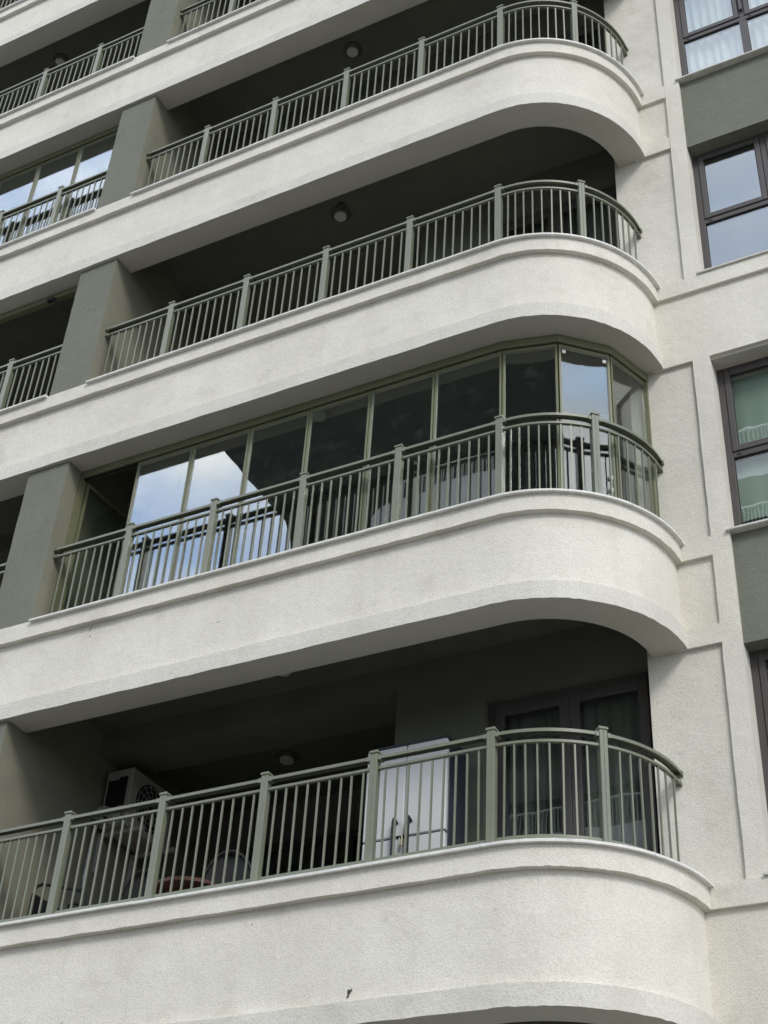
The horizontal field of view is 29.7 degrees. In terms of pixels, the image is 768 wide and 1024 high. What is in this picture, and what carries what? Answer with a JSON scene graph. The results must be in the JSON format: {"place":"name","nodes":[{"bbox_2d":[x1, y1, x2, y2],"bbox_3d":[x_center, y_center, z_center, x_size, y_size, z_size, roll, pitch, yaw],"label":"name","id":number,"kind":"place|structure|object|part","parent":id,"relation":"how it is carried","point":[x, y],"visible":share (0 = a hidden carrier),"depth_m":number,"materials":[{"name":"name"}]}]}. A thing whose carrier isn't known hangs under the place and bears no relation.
{"place":"outdoors","nodes":[
{"label":"outdoors","id":0,"kind":"place"},
{"bbox_2d":[244,828,363,868],"bbox_3d":[-0.382,4.108,13.909,2.500,2.250,0.060,-15,-41,23],"label":"table","id":1,"kind":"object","parent":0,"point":[353,834],"depth_m":14.68,"materials":[{"name":"black glass"}]},
{"bbox_2d":[0,0,767,1023],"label":"apartment building","id":2,"kind":"structure","parent":0,"point":[474,616],"depth_m":13.52,"materials":[{"name":"white paint"}]},
{"bbox_2d":[0,563,5,575],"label":"balcony railing","id":3,"kind":"object","parent":2,"relation":"on","point":[2,566],"visible":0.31,"depth_m":14.50,"materials":[{"name":"metal"}]},
{"bbox_2d":[0,0,15,8],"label":"balcony railing","id":4,"kind":"object","parent":2,"relation":"on","point":[6,3],"visible":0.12,"depth_m":22.75,"materials":[{"name":"metal"}]},
{"bbox_2d":[0,344,62,409],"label":"balcony railing","id":5,"kind":"object","parent":2,"relation":"on","point":[10,367],"visible":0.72,"depth_m":16.36,"materials":[{"name":"metal"}]},
{"bbox_2d":[0,285,77,323],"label":"balcony glazing","id":6,"kind":"structure","parent":2,"relation":"attached to","point":[56,298],"depth_m":17.21,"materials":[{"name":"metal"}]},
{"bbox_2d":[0,170,106,243],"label":"balcony railing","id":7,"kind":"object","parent":2,"relation":"on","point":[60,193],"visible":0.68,"depth_m":18.31,"materials":[{"name":"metal"}]},
{"bbox_2d":[27,883,88,915],"bbox_3d":[-2.631,3.528,12.126,0.634,0.784,0.468,-15,-41,23],"label":"metal armchair","id":8,"kind":"object","parent":2,"relation":"on","point":[36,904],"visible":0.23,"depth_m":12.27,"materials":[{"name":"metal"}]},
{"bbox_2d":[0,125,118,237],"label":"balcony glazing","id":9,"kind":"structure","parent":2,"relation":"attached to","point":[78,147],"depth_m":19.07,"materials":[{"name":"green metal"}]},
{"bbox_2d":[53,53,67,65],"bbox_3d":[-4.977,-6.934,22.308,0.238,0.071,0.238,-15,-41,23],"label":"ceiling lamp","id":10,"kind":"object","parent":2,"relation":"attached to","point":[59,59],"visible":0.81,"depth_m":22.26,"materials":[{"name":"white glass"}]},
{"bbox_2d":[0,27,143,113],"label":"balcony railing","id":11,"kind":"object","parent":2,"relation":"on","point":[48,73],"visible":0.73,"depth_m":20.31,"materials":[{"name":"metal"}]},
{"bbox_2d":[81,767,175,901],"bbox_3d":[-2.403,3.348,13.644,0.512,1.793,0.887,-15,-41,23],"label":"air conditioner","id":12,"kind":"object","parent":2,"relation":"attached to","point":[129,786],"visible":0.5,"depth_m":13.88,"materials":[{"name":"white plastic"}]},
{"bbox_2d":[121,869,158,899],"bbox_3d":[-2.152,3.364,12.027,0.601,0.979,0.530,-15,-41,23],"label":"rattan chair","id":13,"kind":"object","parent":2,"relation":"on","point":[136,887],"visible":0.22,"depth_m":12.41,"materials":[{"name":"grey wicker"}]},
{"bbox_2d":[156,876,216,893],"bbox_3d":[-1.618,3.385,11.744,0.640,0.664,0.640,-15,-41,23],"label":"balcony table","id":14,"kind":"object","parent":2,"relation":"on","point":[177,883],"visible":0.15,"depth_m":11.72,"materials":[{"name":"red wood"}]},
{"bbox_2d":[180,0,256,33],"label":"balcony railing","id":15,"kind":"object","parent":2,"relation":"on","point":[202,4],"visible":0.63,"depth_m":19.42,"materials":[{"name":"metal"}]},
{"bbox_2d":[205,850,250,883],"bbox_3d":[-1.375,3.106,11.620,0.600,0.979,0.530,-15,-41,23],"label":"rattan chair","id":16,"kind":"object","parent":2,"relation":"on","point":[229,874],"visible":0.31,"depth_m":11.96,"materials":[{"name":"grey wicker"}]},
{"bbox_2d":[275,750,298,764],"bbox_3d":[-0.963,2.450,14.398,0.238,0.071,0.238,-15,-41,23],"label":"ceiling lamp","id":17,"kind":"object","parent":2,"relation":"attached to","point":[286,757],"visible":1,"depth_m":14.35,"materials":[{"name":"white glass"}]},
{"bbox_2d":[313,409,330,421],"bbox_3d":[-0.659,-0.987,14.820,0.238,0.071,0.238,-15,-41,23],"label":"ceiling lamp","id":18,"kind":"object","parent":2,"relation":"attached to","point":[323,416],"visible":0.64,"depth_m":14.79,"materials":[{"name":"white glass"}]},
{"bbox_2d":[330,202,350,221],"bbox_3d":[-0.503,-3.403,16.595,0.238,0.074,0.264,-15,-41,23],"label":"ceiling lamp","id":19,"kind":"object","parent":2,"relation":"attached to","point":[340,212],"visible":1,"depth_m":16.56,"materials":[{"name":"white glass"}]},
{"bbox_2d":[0,726,683,922],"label":"balcony railing","id":20,"kind":"object","parent":2,"relation":"on","point":[490,738],"visible":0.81,"depth_m":10.87,"materials":[{"name":"metal"}]},
{"bbox_2d":[343,42,361,57],"bbox_3d":[-0.399,-5.835,18.367,0.238,0.071,0.238,-15,-41,23],"label":"ceiling lamp","id":21,"kind":"object","parent":2,"relation":"attached to","point":[352,49],"visible":1,"depth_m":18.34,"materials":[{"name":"white glass"}]},
{"bbox_2d":[49,334,657,613],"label":"balcony glazing","id":22,"kind":"structure","parent":2,"relation":"attached to","point":[609,355],"depth_m":13.40,"materials":[{"name":"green metal"}]},
{"bbox_2d":[51,411,663,612],"bbox_3d":[-0.546,0.059,12.901,5.966,0.961,0.918,-8,-39,15],"label":"balcony railing","id":23,"kind":"object","parent":2,"relation":"on","point":[498,425],"visible":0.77,"depth_m":12.74,"materials":[{"name":"metal"}]},
{"bbox_2d":[103,179,641,374],"bbox_3d":[-0.413,-2.324,14.727,5.966,0.961,0.918,-8,-39,15],"label":"balcony railing","id":24,"kind":"object","parent":2,"relation":"on","point":[499,192],"visible":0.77,"depth_m":14.61,"materials":[{"name":"metal"}]},
{"bbox_2d":[146,0,628,185],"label":"balcony railing","id":25,"kind":"object","parent":2,"relation":"on","point":[572,7],"visible":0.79,"depth_m":16.45,"materials":[{"name":"metal"}]},
{"bbox_2d":[361,735,465,859],"bbox_3d":[0.219,2.601,11.383,0.720,1.670,0.447,-15,-41,23],"label":"cabinet","id":26,"kind":"object","parent":2,"relation":"on","point":[425,805],"visible":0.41,"depth_m":11.43,"materials":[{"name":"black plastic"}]},
{"bbox_3d":[-0.024,2.894,11.118,0.357,0.779,0.048,-15,-41,23],"label":"door","id":27,"kind":"part","parent":26,"relation":"part of","materials":[{"name":"white"}]},
{"bbox_3d":[0.018,2.260,11.599,0.357,0.792,0.048,-15,-41,23],"label":"door","id":28,"kind":"part","parent":26,"relation":"part of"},
{"bbox_3d":[0.298,2.807,10.975,0.357,0.779,0.048,-15,-41,23],"label":"door","id":29,"kind":"part","parent":26,"relation":"part of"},
{"bbox_3d":[0.340,2.172,11.456,0.357,0.792,0.048,-15,-41,23],"label":"door","id":30,"kind":"part","parent":26,"relation":"part of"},
{"bbox_2d":[493,185,619,248],"bbox_3d":[1.816,-2.416,15.047,1.480,2.224,0.087,-15,-41,23],"label":"balcony door","id":31,"kind":"structure","parent":2,"relation":"in","point":[611,191],"depth_m":15.57,"materials":[{"name":"grey glass"}]},
{"bbox_2d":[509,204,609,243],"bbox_3d":[1.880,-2.341,15.096,1.360,2.140,0.060,-15,-41,23],"label":"curtain","id":32,"kind":"object","parent":2,"relation":"hanging from","point":[589,224],"visible":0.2,"depth_m":15.50,"materials":[{"name":"fabric"}]},
{"bbox_2d":[491,396,636,504],"bbox_3d":[1.658,-0.026,13.232,1.480,2.224,0.087,-15,-41,23],"label":"balcony door","id":33,"kind":"structure","parent":2,"relation":"in","point":[622,406],"depth_m":13.64,"materials":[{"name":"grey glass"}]},
{"bbox_2d":[488,672,660,853],"bbox_3d":[1.500,2.360,11.421,1.480,2.224,0.087,-15,-41,23],"label":"balcony door","id":34,"kind":"structure","parent":2,"relation":"in","point":[569,701],"depth_m":11.78,"materials":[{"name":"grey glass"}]},
{"bbox_2d":[507,694,646,847],"bbox_3d":[1.565,2.436,11.470,1.360,2.140,0.060,-15,-41,23],"label":"curtain","id":35,"kind":"object","parent":2,"relation":"hanging from","point":[618,716],"visible":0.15,"depth_m":11.76,"materials":[{"name":"fabric"}]},
{"bbox_2d":[673,0,767,83],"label":"window","id":36,"kind":"structure","parent":2,"relation":"in","point":[742,15],"depth_m":16.01,"materials":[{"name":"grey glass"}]},
{"bbox_2d":[684,0,767,72],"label":"curtain","id":37,"kind":"object","parent":2,"relation":"hanging from","point":[713,50],"visible":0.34,"depth_m":16.14,"materials":[{"name":"white fabric"}]},
{"bbox_2d":[692,131,767,274],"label":"window","id":38,"kind":"structure","parent":2,"relation":"in","point":[707,219],"depth_m":14.46,"materials":[{"name":"grey metal"}]},
{"bbox_2d":[716,357,767,534],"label":"window","id":39,"kind":"structure","parent":2,"relation":"in","point":[735,451],"depth_m":12.65,"materials":[{"name":"grey metal"}]},
{"bbox_2d":[732,370,767,521],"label":"curtain","id":40,"kind":"object","parent":2,"relation":"hanging from","point":[750,392],"visible":0.59,"depth_m":12.74,"materials":[{"name":"fabric"}]},
{"bbox_2d":[749,649,767,875],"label":"window","id":41,"kind":"structure","parent":2,"relation":"in","point":[758,659],"depth_m":11.13,"materials":[{"name":"black glass"}]},
{"bbox_2d":[557,18,604,52],"bbox_3d":[1.973,-4.805,16.860,1.480,2.224,0.087,-15,-41,23],"label":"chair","id":42,"kind":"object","parent":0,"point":[581,34],"depth_m":17.25,"materials":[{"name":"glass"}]}
]}

